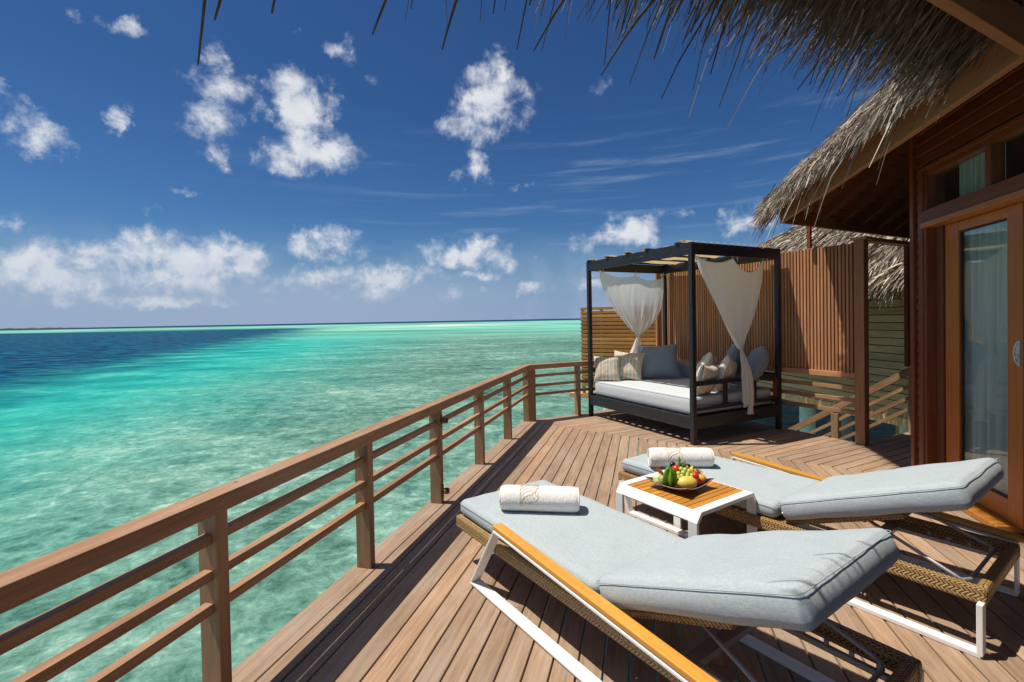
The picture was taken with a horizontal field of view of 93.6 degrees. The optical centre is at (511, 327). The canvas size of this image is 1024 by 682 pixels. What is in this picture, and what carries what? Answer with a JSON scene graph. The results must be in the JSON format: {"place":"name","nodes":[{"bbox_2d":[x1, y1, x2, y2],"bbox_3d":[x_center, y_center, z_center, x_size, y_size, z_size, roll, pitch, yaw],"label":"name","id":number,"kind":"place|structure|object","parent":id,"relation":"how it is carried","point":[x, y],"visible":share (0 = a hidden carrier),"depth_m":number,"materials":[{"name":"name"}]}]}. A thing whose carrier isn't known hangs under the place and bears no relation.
{"place":"outdoors","nodes":[
{"label":"outdoors","id":0,"kind":"place"},
{"bbox_2d":[0,327,76,329],"bbox_3d":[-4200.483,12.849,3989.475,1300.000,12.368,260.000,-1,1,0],"label":"island","id":1,"kind":"structure","parent":0,"point":[34,328],"depth_m":3981.85,"materials":[{"name":"grey"}]},
{"bbox_2d":[0,318,895,681],"bbox_3d":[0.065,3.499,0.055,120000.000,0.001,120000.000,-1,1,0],"label":"sea","id":2,"kind":"structure","parent":0,"point":[104,428],"depth_m":15.64,"materials":[{"name":"liquid"}]},
{"bbox_2d":[799,406,815,433],"bbox_3d":[6.915,2.926,11.249,0.334,2.540,0.334,-1,1,0],"label":"pile","id":3,"kind":"object","parent":2,"relation":"in","point":[805,413],"visible":0.1,"depth_m":11.11,"materials":[{"name":"paint"}]},
{"bbox_2d":[755,224,909,427],"bbox_3d":[10.005,-0.729,12.491,10.339,4.695,15.200,-1,1,-7],"label":"neighbour villa","id":4,"kind":"object","parent":3,"relation":"on","point":[886,303],"visible":0.19,"depth_m":8.63,"materials":[{"name":"brown wood"}]},
{"bbox_2d":[841,413,851,441],"bbox_3d":[8.954,2.862,12.949,0.334,2.540,0.334,-1,1,0],"label":"pile","id":5,"kind":"object","parent":2,"relation":"in","point":[846,431],"visible":0.02,"depth_m":12.80,"materials":[{"name":"paint"}]},
{"bbox_2d":[899,426,907,433],"bbox_3d":[7.056,2.966,8.550,0.264,2.540,0.264,-1,1,0],"label":"pile","id":6,"kind":"object","parent":2,"relation":"in","point":[903,430],"depth_m":8.51,"materials":[{"name":"paint"}]},
{"bbox_2d":[0,0,902,328],"label":"sky","id":7,"kind":"structure","parent":0,"point":[312,165],"materials":[{"name":"blue"}]},
{"bbox_2d":[232,409,1023,681],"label":"deck","id":8,"kind":"structure","parent":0,"point":[412,604],"depth_m":2.49,"materials":[{"name":"brown wood"}]},
{"bbox_2d":[0,360,622,681],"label":"deck railing","id":9,"kind":"object","parent":8,"relation":"on","point":[23,583],"visible":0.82,"depth_m":1.91,"materials":[{"name":"brown wood"}]},
{"bbox_2d":[197,0,1023,535],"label":"beach villa","id":10,"kind":"object","parent":8,"relation":"on","point":[917,128],"visible":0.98,"depth_m":3.26,"materials":[{"name":"brown wood"}]},
{"bbox_2d":[924,120,1023,209],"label":"transom window","id":11,"kind":"structure","parent":10,"relation":"in","point":[993,147],"depth_m":3.37,"materials":[{"name":"brown wood"}]},
{"bbox_2d":[959,142,1005,196],"bbox_3d":[3.504,-1.144,3.600,0.047,0.445,0.482,-1,1,16],"label":"drape","id":12,"kind":"object","parent":10,"relation":"hanging from","point":[971,175],"visible":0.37,"depth_m":3.67,"materials":[{"name":"fabric"}]},
{"bbox_2d":[945,202,1023,529],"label":"sliding door","id":13,"kind":"structure","parent":10,"relation":"in","point":[1010,507],"depth_m":3.37,"materials":[{"name":"brown wood"}]},
{"bbox_2d":[965,221,1007,494],"bbox_3d":[3.549,0.243,3.581,0.048,2.210,0.592,-1,1,15],"label":"drape","id":14,"kind":"object","parent":10,"relation":"hanging from","point":[986,393],"visible":0.53,"depth_m":3.58,"materials":[{"name":"white fabric"}]},
{"bbox_2d":[569,307,655,397],"bbox_3d":[1.861,0.466,8.832,1.620,1.682,0.300,-1,1,26],"label":"slatted fence","id":15,"kind":"object","parent":8,"relation":"on","point":[612,331],"visible":0.5,"depth_m":8.74,"materials":[{"name":"brown wood"}]},
{"bbox_2d":[586,240,781,444],"bbox_3d":[2.337,0.142,6.842,1.625,2.412,2.064,-2,1,-27],"label":"canopy daybed","id":16,"kind":"object","parent":8,"relation":"on","point":[680,402],"visible":0.88,"depth_m":6.25,"materials":[{"name":"black wood"}]},
{"bbox_2d":[594,356,620,381],"bbox_3d":[1.456,0.637,7.378,0.410,0.399,0.235,-1,1,14],"label":"cushion","id":17,"kind":"object","parent":16,"relation":"on","point":[606,368],"visible":1,"depth_m":7.31,"materials":[{"name":"fabric"}]},
{"bbox_2d":[614,350,643,380],"bbox_3d":[1.786,0.596,7.433,0.494,0.464,0.266,-1,1,23],"label":"cushion","id":18,"kind":"object","parent":16,"relation":"on","point":[630,365],"visible":0.76,"depth_m":7.34,"materials":[{"name":"fabric"}]},
{"bbox_2d":[599,270,666,352],"bbox_3d":[1.985,-0.119,7.687,1.417,1.662,0.258,-2,1,-33],"label":"bed curtain","id":19,"kind":"object","parent":16,"relation":"hanging from","point":[635,301],"visible":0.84,"depth_m":7.79,"materials":[{"name":"white fabric"}]},
{"bbox_2d":[638,344,680,378],"bbox_3d":[2.293,0.540,7.529,0.644,0.550,0.354,-1,1,11],"label":"cushion","id":20,"kind":"object","parent":16,"relation":"on","point":[659,361],"visible":0.85,"depth_m":7.42,"materials":[{"name":"blue fabric"}]},
{"bbox_2d":[696,352,716,371],"bbox_3d":[2.549,0.563,6.361,0.274,0.508,0.576,-1,1,30],"label":"cushion","id":21,"kind":"object","parent":16,"relation":"on","point":[709,359],"visible":0.44,"depth_m":6.17,"materials":[{"name":"fabric"}]},
{"bbox_2d":[696,365,719,393],"bbox_3d":[2.351,0.645,5.870,0.441,0.414,0.236,-2,1,-41],"label":"cushion","id":22,"kind":"object","parent":16,"relation":"on","point":[704,372],"visible":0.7,"depth_m":5.76,"materials":[{"name":"fabric"}]},
{"bbox_2d":[678,361,741,384],"bbox_3d":[2.955,0.677,7.183,0.161,0.281,1.250,-2,1,-27],"label":"bolster","id":23,"kind":"object","parent":16,"relation":"on","point":[683,366],"visible":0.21,"depth_m":7.50,"materials":[{"name":"blue fabric"}]},
{"bbox_2d":[713,355,736,391],"bbox_3d":[2.681,0.610,6.059,0.236,0.558,0.575,0,1,38],"label":"cushion","id":24,"kind":"object","parent":16,"relation":"on","point":[728,367],"visible":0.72,"depth_m":5.89,"materials":[{"name":"fabric"}]},
{"bbox_2d":[695,254,767,413],"bbox_3d":[2.697,0.080,5.887,1.333,1.994,0.171,-1,1,-21],"label":"bed curtain","id":25,"kind":"object","parent":16,"relation":"hanging from","point":[734,288],"visible":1,"depth_m":5.94,"materials":[{"name":"white fabric"}]},
{"bbox_2d":[725,344,746,376],"bbox_3d":[2.965,0.474,6.462,0.284,0.577,0.605,0,1,36],"label":"cushion","id":26,"kind":"object","parent":16,"relation":"on","point":[733,352],"visible":0.29,"depth_m":6.28,"materials":[{"name":"blue fabric"}]},
{"bbox_2d":[747,346,769,381],"bbox_3d":[3.168,0.513,6.268,0.336,0.576,0.651,-1,1,26],"label":"cushion","id":27,"kind":"object","parent":16,"relation":"on","point":[758,359],"visible":0.59,"depth_m":6.05,"materials":[{"name":"blue fabric"}]},
{"bbox_2d":[616,470,756,537],"bbox_3d":[1.082,1.217,3.018,0.584,0.429,0.605,-2,1,-33],"label":"side table","id":28,"kind":"object","parent":8,"relation":"on","point":[693,507],"visible":0.69,"depth_m":2.89,"materials":[{"name":"white wood"}]},
{"bbox_2d":[645,476,713,492],"bbox_3d":[1.049,0.969,3.014,0.296,0.066,0.296,-2,1,-38],"label":"fruit plate","id":29,"kind":"object","parent":28,"relation":"on","point":[676,487],"visible":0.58,"depth_m":2.94,"materials":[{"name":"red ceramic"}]},
{"bbox_2d":[653,473,663,485],"bbox_3d":[0.915,0.948,2.993,0.074,0.073,0.072,-1,1,0],"label":"guava","id":30,"kind":"object","parent":29,"relation":"on","point":[657,478],"visible":0.92,"depth_m":2.97,"materials":[{"name":"green food"}]},
{"bbox_2d":[656,465,663,474],"bbox_3d":[0.940,0.911,3.042,0.059,0.080,0.027,-1,1,21],"label":"red pod","id":31,"kind":"object","parent":29,"relation":"on","point":[659,471],"visible":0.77,"depth_m":3.04,"materials":[{"name":"red food"}]},
{"bbox_2d":[663,464,677,487],"bbox_3d":[0.970,0.921,2.962,0.088,0.152,0.091,-1,1,0],"label":"starfruit","id":32,"kind":"object","parent":29,"relation":"on","point":[670,478],"visible":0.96,"depth_m":2.94,"materials":[{"name":"green plant"}]},
{"bbox_2d":[676,464,693,478],"bbox_3d":[1.077,0.916,3.016,0.123,0.103,0.094,-1,1,0],"label":"grape bunch","id":33,"kind":"object","parent":29,"relation":"on","point":[684,471],"visible":0.73,"depth_m":3.00,"materials":[{"name":"green food"}]},
{"bbox_2d":[672,465,679,471],"bbox_3d":[1.038,0.900,3.046,0.048,0.050,0.052,-1,1,0],"label":"strawberry","id":34,"kind":"object","parent":33,"relation":"on","point":[675,468],"visible":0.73,"depth_m":3.03,"materials":[{"name":"red plant"}]},
{"bbox_2d":[676,456,685,466],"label":"green pods","id":35,"kind":"object","parent":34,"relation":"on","point":[679,464],"visible":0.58,"depth_m":3.06,"materials":[{"name":"green plant"}]},
{"bbox_2d":[677,476,696,488],"bbox_3d":[1.070,0.952,2.942,0.126,0.082,0.082,-1,1,0],"label":"mango","id":36,"kind":"object","parent":29,"relation":"on","point":[688,482],"visible":1,"depth_m":2.91,"materials":[{"name":"yellow food"}]},
{"bbox_2d":[692,471,698,477],"bbox_3d":[1.146,0.928,3.012,0.043,0.045,0.046,-1,1,0],"label":"strawberry","id":37,"kind":"object","parent":29,"relation":"on","point":[695,474],"visible":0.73,"depth_m":3.00,"materials":[{"name":"red plant"}]},
{"bbox_2d":[695,477,701,486],"bbox_3d":[1.142,0.956,2.969,0.061,0.063,0.061,-1,1,0],"label":"plum","id":38,"kind":"object","parent":29,"relation":"on","point":[699,482],"visible":0.66,"depth_m":2.95,"materials":[{"name":"red food"}]},
{"bbox_2d":[699,474,706,483],"bbox_3d":[1.186,0.948,3.014,0.060,0.061,0.060,-1,1,0],"label":"orange","id":39,"kind":"object","parent":29,"relation":"on","point":[702,477],"visible":0.65,"depth_m":2.99,"materials":[{"name":"orange food"}]},
{"bbox_2d":[456,480,923,681],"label":"sun lounger","id":40,"kind":"object","parent":8,"relation":"on","point":[607,570],"visible":0.88,"depth_m":1.82,"materials":[{"name":"fabric"}]},
{"bbox_2d":[499,484,579,512],"bbox_3d":[0.161,0.997,2.805,0.462,0.146,0.158,-1,1,6],"label":"rolled towel","id":41,"kind":"object","parent":40,"relation":"on","point":[539,498],"visible":1,"depth_m":2.74,"materials":[{"name":"white fabric"}]},
{"bbox_2d":[655,227,909,444],"bbox_3d":[4.067,0.000,7.295,1.945,2.619,3.290,-2,1,-27],"label":"slat screen","id":42,"kind":"object","parent":8,"relation":"on","point":[824,312],"visible":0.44,"depth_m":6.02,"materials":[{"name":"brown wood"}]},
{"bbox_2d":[618,446,1023,658],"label":"sun lounger","id":43,"kind":"object","parent":8,"relation":"on","point":[788,498],"visible":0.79,"depth_m":2.55,"materials":[{"name":"fabric"}]},
{"bbox_2d":[647,447,714,466],"bbox_3d":[1.248,0.965,3.569,0.462,0.146,0.158,-1,1,3],"label":"rolled towel","id":44,"kind":"object","parent":43,"relation":"on","point":[692,456],"visible":0.94,"depth_m":3.51,"materials":[{"name":"white fabric"}]},
{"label":"staircase","id":45,"kind":"object","parent":8,"relation":"attached to","visible":0},
{"bbox_2d":[788,367,910,439],"bbox_3d":[4.506,1.701,6.917,0.085,2.415,2.226,-2,1,-27],"label":"stair railing","id":46,"kind":"object","parent":45,"relation":"attached to","point":[835,425],"visible":0.26,"depth_m":6.35,"materials":[{"name":"brown wood"}]}
]}

